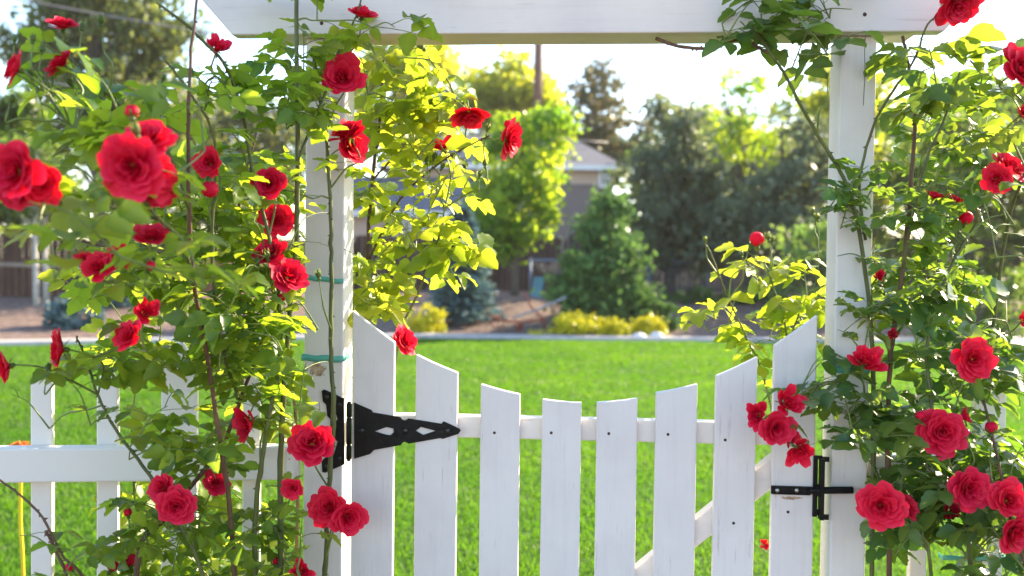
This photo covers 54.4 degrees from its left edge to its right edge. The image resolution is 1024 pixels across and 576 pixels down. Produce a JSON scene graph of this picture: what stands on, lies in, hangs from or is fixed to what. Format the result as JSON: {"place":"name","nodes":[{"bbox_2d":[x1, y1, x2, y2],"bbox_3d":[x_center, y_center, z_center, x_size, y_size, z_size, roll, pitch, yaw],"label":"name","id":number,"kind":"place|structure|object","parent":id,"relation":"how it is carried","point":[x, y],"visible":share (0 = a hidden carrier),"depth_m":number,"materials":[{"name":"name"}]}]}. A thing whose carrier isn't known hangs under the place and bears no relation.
{"place":"outdoors","nodes":[
{"label":"outdoors","id":0,"kind":"place"},
{"bbox_2d":[21,0,305,46],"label":"power line","id":1,"kind":"object","parent":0,"point":[139,20],"visible":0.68,"depth_m":31.24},
{"bbox_2d":[0,75,607,142],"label":"power line","id":2,"kind":"object","parent":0,"point":[357,120],"visible":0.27,"depth_m":35.74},
{"bbox_2d":[0,337,1023,575],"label":"lawn","id":3,"kind":"structure","parent":0,"point":[468,538],"depth_m":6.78,"materials":[{"name":"green plant"}]},
{"bbox_2d":[10,441,30,575],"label":"garden broom","id":4,"kind":"object","parent":3,"relation":"on","point":[20,520],"visible":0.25,"depth_m":3.12,"materials":[{"name":"yellow plastic"}]},
{"bbox_2d":[0,342,300,575],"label":"picket fence","id":5,"kind":"object","parent":3,"relation":"on","point":[42,463],"visible":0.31,"depth_m":2.19,"materials":[{"name":"wood"}]},
{"bbox_2d":[37,43,522,575],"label":"climbing rose","id":6,"kind":"object","parent":3,"relation":"on","point":[419,115],"visible":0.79,"depth_m":2.40,"materials":[{"name":"green plant"}]},
{"bbox_2d":[886,262,1023,358],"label":"rounded shrub","id":7,"kind":"object","parent":3,"relation":"on","point":[1014,289],"visible":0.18,"depth_m":15.50,"materials":[{"name":"green plant"}]},
{"bbox_2d":[0,268,1023,339],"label":"ground","id":8,"kind":"structure","parent":0,"point":[19,319],"depth_m":20.62,"materials":[{"name":"brown soil"}]},
{"bbox_2d":[0,131,87,304],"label":"aspen tree","id":9,"kind":"object","parent":8,"relation":"on","point":[36,287],"visible":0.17,"depth_m":21.24,"materials":[{"name":"green plant"}]},
{"bbox_2d":[0,135,87,303],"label":"aspen tree","id":10,"kind":"object","parent":8,"relation":"on","point":[46,293],"visible":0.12,"depth_m":21.54,"materials":[{"name":"green plant"}]},
{"bbox_2d":[0,83,98,236],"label":"dense tree","id":11,"kind":"object","parent":8,"relation":"on","point":[32,108],"visible":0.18,"depth_m":25.38,"materials":[{"name":"green plant"}]},
{"bbox_2d":[36,294,105,329],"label":"blue mound spruce","id":12,"kind":"object","parent":8,"relation":"on","point":[55,315],"visible":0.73,"depth_m":18.26,"materials":[{"name":"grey plant"}]},
{"bbox_2d":[101,284,132,307],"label":"blue mound spruce","id":13,"kind":"object","parent":8,"relation":"on","point":[120,304],"visible":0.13,"depth_m":21.37,"materials":[{"name":"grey plant"}]},
{"bbox_2d":[0,0,246,217],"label":"olive tree","id":14,"kind":"object","parent":8,"relation":"on","point":[129,40],"visible":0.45,"depth_m":32.98,"materials":[{"name":"green plant"}]},
{"bbox_2d":[0,235,355,297],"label":"board fence","id":15,"kind":"object","parent":8,"relation":"on","point":[16,276],"visible":0.09,"depth_m":22.63,"materials":[{"name":"wood"}]},
{"bbox_2d":[99,164,304,277],"bbox_3d":[-7.160,-1.353,23.964,6.220,3.691,3.462,1,2,0],"label":"tall shrub","id":16,"kind":"object","parent":8,"relation":"on","point":[200,223],"visible":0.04,"depth_m":23.64,"materials":[{"name":"green plant"}]},
{"bbox_2d":[0,0,443,575],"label":"climbing rose","id":17,"kind":"object","parent":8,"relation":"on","point":[140,176],"visible":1,"depth_m":1.88,"materials":[{"name":"green plant"}]},
{"bbox_2d":[178,82,305,229],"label":"hazy tree","id":18,"kind":"object","parent":8,"relation":"on","point":[269,140],"visible":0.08,"depth_m":50.39,"materials":[{"name":"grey plant"}]},
{"bbox_2d":[354,45,489,159],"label":"tree","id":19,"kind":"object","parent":8,"relation":"on","point":[450,64],"visible":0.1,"depth_m":44.62,"materials":[{"name":"yellow plant"}]},
{"bbox_2d":[403,303,449,332],"bbox_3d":[-1.675,0.732,18.850,1.023,0.920,0.819,1,2,0],"label":"golden shrub","id":20,"kind":"object","parent":8,"relation":"on","point":[426,323],"visible":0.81,"depth_m":18.72,"materials":[{"name":"yellow plant"}]},
{"bbox_2d":[355,235,566,290],"bbox_3d":[-1.453,-0.657,28.720,6.114,1.665,0.148,1,2,-4],"label":"board fence","id":21,"kind":"object","parent":8,"relation":"on","point":[499,275],"visible":0.13,"depth_m":28.87,"materials":[{"name":"wood"}]},
{"bbox_2d":[422,205,506,325],"bbox_3d":[-1.012,-0.400,20.553,1.734,2.632,1.805,2,2,43],"label":"blue spruce","id":22,"kind":"object","parent":8,"relation":"on","point":[472,304],"visible":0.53,"depth_m":20.29,"materials":[{"name":"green plant"}]},
{"bbox_2d":[353,135,624,282],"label":"house","id":23,"kind":"structure","parent":8,"relation":"on","point":[585,174],"depth_m":39.88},
{"bbox_2d":[395,219,411,236],"bbox_3d":[-4.093,-2.211,37.423,0.727,0.805,0.057,1,2,0],"label":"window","id":24,"kind":"structure","parent":23,"relation":"in","point":[407,224],"depth_m":37.42,"materials":[{"name":"white glass"}]},
{"bbox_2d":[598,170,609,187],"bbox_3d":[3.701,-4.405,39.847,0.472,0.781,0.057,1,2,0],"label":"window","id":25,"kind":"structure","parent":23,"relation":"in","point":[602,176],"depth_m":39.83,"materials":[{"name":"white glass"}]},
{"bbox_2d":[441,45,571,135],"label":"sunlit back tree","id":26,"kind":"object","parent":8,"relation":"on","point":[510,85],"visible":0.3,"depth_m":48.16,"materials":[{"name":"yellow plant"}]},
{"bbox_2d":[0,333,1020,345],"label":"lawn edging","id":27,"kind":"object","parent":8,"relation":"on","point":[84,341],"visible":0.39,"depth_m":18.04,"materials":[{"name":"concrete"}]},
{"bbox_2d":[448,96,589,295],"bbox_3d":[0.073,-1.970,22.894,3.056,4.916,3.105,2,2,34],"label":"maple tree","id":28,"kind":"object","parent":8,"relation":"on","point":[533,181],"visible":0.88,"depth_m":22.58,"materials":[{"name":"green plant"}]},
{"bbox_2d":[491,292,566,330],"bbox_3d":[0.333,0.468,19.434,1.486,0.762,0.384,1,2,0],"label":"garden plough","id":29,"kind":"object","parent":8,"relation":"on","point":[519,325],"visible":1,"depth_m":19.41,"materials":[{"name":"grey wood"}]},
{"bbox_2d":[527,329,545,334],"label":"golden shrub","id":30,"kind":"object","parent":8,"relation":"on","point":[536,333],"visible":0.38,"depth_m":18.47,"materials":[{"name":"yellow plant"}]},
{"bbox_2d":[530,277,543,297],"bbox_3d":[0.618,0.028,24.735,0.262,0.603,0.367,1,2,24],"label":"teal panel","id":31,"kind":"object","parent":8,"relation":"on","point":[537,285],"visible":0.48,"depth_m":24.73,"materials":[{"name":"metal"}]},
{"bbox_2d":[533,45,542,131],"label":"utility pole","id":32,"kind":"object","parent":8,"relation":"on","point":[538,68],"visible":0.24,"depth_m":43.60,"materials":[{"name":"brown wood"}]},
{"bbox_2d":[544,271,563,299],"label":"grey shrub","id":33,"kind":"object","parent":8,"relation":"on","point":[555,282],"visible":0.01,"depth_m":23.20,"materials":[{"name":"green plant"}]},
{"bbox_2d":[544,310,605,334],"bbox_3d":[1.197,0.818,18.747,1.232,0.824,0.850,1,2,0],"label":"golden shrub","id":34,"kind":"object","parent":8,"relation":"on","point":[567,324],"visible":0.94,"depth_m":18.58,"materials":[{"name":"yellow plant"}]},
{"bbox_2d":[202,0,949,575],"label":"garden arbor","id":35,"kind":"object","parent":8,"relation":"on","point":[542,22],"visible":0.72,"depth_m":2.10,"materials":[{"name":"paint"}]},
{"bbox_2d":[307,275,342,283],"bbox_3d":[-0.411,-0.020,2.200,0.092,0.020,0.062,1,2,4],"label":"plant tie","id":36,"kind":"object","parent":35,"relation":"attached to","point":[327,279],"visible":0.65,"depth_m":2.17,"materials":[{"name":"green plastic"}]},
{"bbox_2d":[301,352,349,362],"bbox_3d":[-0.412,0.152,2.205,0.094,0.018,0.062,1,2,4],"label":"plant tie","id":37,"kind":"object","parent":35,"relation":"attached to","point":[320,358],"visible":0.84,"depth_m":2.17,"materials":[{"name":"teal plastic"}]},
{"bbox_2d":[322,310,853,575],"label":"garden gate","id":38,"kind":"structure","parent":35,"relation":"attached to","point":[435,426],"depth_m":2.14,"materials":[{"name":"white paint"}]},
{"bbox_2d":[824,366,869,373],"bbox_3d":[0.713,0.170,2.120,0.080,0.019,0.062,1,2,4],"label":"plant tie","id":39,"kind":"object","parent":35,"relation":"attached to","point":[839,369],"visible":0.21,"depth_m":2.09,"materials":[{"name":"teal plastic"}]},
{"bbox_2d":[542,49,663,169],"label":"tall back pine","id":40,"kind":"object","parent":8,"relation":"on","point":[605,126],"visible":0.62,"depth_m":44.90,"materials":[{"name":"grey plant"}]},
{"bbox_2d":[529,183,683,332],"bbox_3d":[1.803,-0.517,20.250,2.545,3.260,2.592,2,2,40],"label":"feathery conifer","id":41,"kind":"object","parent":8,"relation":"on","point":[600,279],"visible":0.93,"depth_m":19.89,"materials":[{"name":"green plant"}]},
{"bbox_2d":[593,316,632,335],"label":"golden shrub","id":42,"kind":"object","parent":8,"relation":"on","point":[610,327],"visible":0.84,"depth_m":18.59,"materials":[{"name":"yellow plant"}]},
{"bbox_2d":[631,332,645,336],"bbox_3d":[2.343,0.915,18.382,0.295,0.187,0.240,1,2,0],"label":"rock","id":43,"kind":"object","parent":8,"relation":"on","point":[639,334],"visible":0.47,"depth_m":18.31,"materials":[{"name":"white stone"}]},
{"bbox_2d":[529,258,767,295],"bbox_3d":[3.649,-0.183,26.504,6.391,1.133,0.068,1,2,0],"label":"wire fence","id":44,"kind":"object","parent":8,"relation":"on","point":[708,285],"visible":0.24,"depth_m":26.49,"materials":[{"name":"grey metal"}]},
{"bbox_2d":[628,311,669,335],"bbox_3d":[2.625,0.835,18.936,0.860,0.810,0.585,1,2,20],"label":"golden shrub","id":45,"kind":"object","parent":8,"relation":"on","point":[648,325],"visible":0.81,"depth_m":18.82,"materials":[{"name":"yellow plant"}]},
{"bbox_2d":[629,296,682,330],"bbox_3d":[2.906,0.642,20.228,1.120,1.033,0.841,1,2,22],"label":"green shrub","id":46,"kind":"object","parent":8,"relation":"on","point":[664,311],"visible":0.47,"depth_m":20.07,"materials":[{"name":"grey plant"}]},
{"bbox_2d":[650,332,663,336],"bbox_3d":[2.688,0.909,18.429,0.292,0.199,0.224,1,2,0],"label":"rock","id":47,"kind":"object","parent":8,"relation":"on","point":[655,334],"visible":0.5,"depth_m":18.35,"materials":[{"name":"white stone"}]},
{"bbox_2d":[609,90,759,295],"bbox_3d":[4.508,-2.415,27.064,4.632,5.915,3.912,1,2,0],"label":"dark pine","id":48,"kind":"object","parent":8,"relation":"on","point":[673,167],"visible":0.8,"depth_m":26.38,"materials":[{"name":"green plant"}]},
{"bbox_2d":[601,83,825,284],"bbox_3d":[8.923,-4.005,39.689,10.471,8.407,5.387,1,2,9],"label":"broad tree","id":49,"kind":"object","parent":8,"relation":"on","point":[617,181],"visible":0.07,"depth_m":39.29,"materials":[{"name":"green plant"}]},
{"bbox_2d":[660,285,770,304],"bbox_3d":[5.268,0.298,25.526,2.890,0.762,1.843,1,2,0],"label":"green shrub","id":50,"kind":"object","parent":8,"relation":"on","point":[695,292],"visible":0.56,"depth_m":25.33,"materials":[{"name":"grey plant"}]},
{"bbox_2d":[690,64,803,196],"bbox_3d":[7.743,-3.569,32.761,4.605,7.891,3.516,1,2,0],"label":"thin locust tree","id":51,"kind":"object","parent":8,"relation":"on","point":[742,128],"visible":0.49,"depth_m":32.49,"materials":[{"name":"green plant"}]},
{"bbox_2d":[678,206,825,553],"bbox_3d":[0.632,0.487,2.578,0.432,1.407,0.400,1,2,0],"label":"rose bush","id":52,"kind":"object","parent":8,"relation":"on","point":[732,335],"visible":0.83,"depth_m":2.53,"materials":[{"name":"green plant"}]},
{"bbox_2d":[687,111,828,297],"bbox_3d":[6.658,-1.928,25.465,4.263,5.281,3.527,1,2,0],"label":"dark juniper","id":53,"kind":"object","parent":8,"relation":"on","point":[787,197],"visible":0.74,"depth_m":24.96,"materials":[{"name":"green plant"}]},
{"bbox_2d":[568,234,1023,292],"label":"board fence","id":54,"kind":"object","parent":8,"relation":"on","point":[689,285],"visible":0.03,"depth_m":31.47,"materials":[{"name":"wood"}]},
{"bbox_2d":[753,215,886,319],"bbox_3d":[6.574,-0.244,21.424,3.049,2.695,1.952,1,2,0],"label":"rounded shrub","id":55,"kind":"object","parent":8,"relation":"on","point":[794,241],"visible":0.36,"depth_m":21.15,"materials":[{"name":"green plant"}]},
{"bbox_2d":[655,0,1023,575],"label":"climbing rose","id":56,"kind":"object","parent":8,"relation":"on","point":[975,495],"visible":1,"depth_m":1.98,"materials":[{"name":"green plant"}]},
{"bbox_2d":[769,52,917,217],"bbox_3d":[10.862,-3.505,30.856,5.410,7.943,4.550,2,2,32],"label":"yellow lit tree","id":57,"kind":"object","parent":8,"relation":"on","point":[817,101],"visible":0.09,"depth_m":30.54,"materials":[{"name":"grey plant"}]},
{"bbox_2d":[867,388,1022,575],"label":"picket fence","id":58,"kind":"object","parent":8,"relation":"on","point":[915,567],"visible":0.04,"depth_m":2.16,"materials":[{"name":"white wood"}]},
{"bbox_2d":[938,552,1004,561],"bbox_3d":[1.003,0.585,2.171,0.134,0.016,0.026,1,2,4],"label":"plant tie","id":59,"kind":"object","parent":58,"relation":"attached to","point":[947,557],"visible":0.45,"depth_m":2.16,"materials":[{"name":"teal plastic"}]},
{"bbox_2d":[872,105,1023,279],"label":"leafy tree","id":60,"kind":"object","parent":8,"relation":"on","point":[894,179],"visible":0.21,"depth_m":27.49,"materials":[{"name":"green plant"}]},
{"bbox_2d":[874,67,1023,270],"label":"broad tree","id":61,"kind":"object","parent":8,"relation":"on","point":[1004,101],"visible":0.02,"depth_m":40.83,"materials":[{"name":"green plant"}]},
{"bbox_2d":[916,78,1023,300],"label":"leafy tree","id":62,"kind":"object","parent":8,"relation":"on","point":[1015,239],"visible":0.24,"depth_m":25.89,"materials":[{"name":"green plant"}]},
{"bbox_2d":[0,0,1023,258],"label":"sky","id":63,"kind":"structure","parent":0,"point":[663,68],"materials":[{"name":"white"}]}
]}

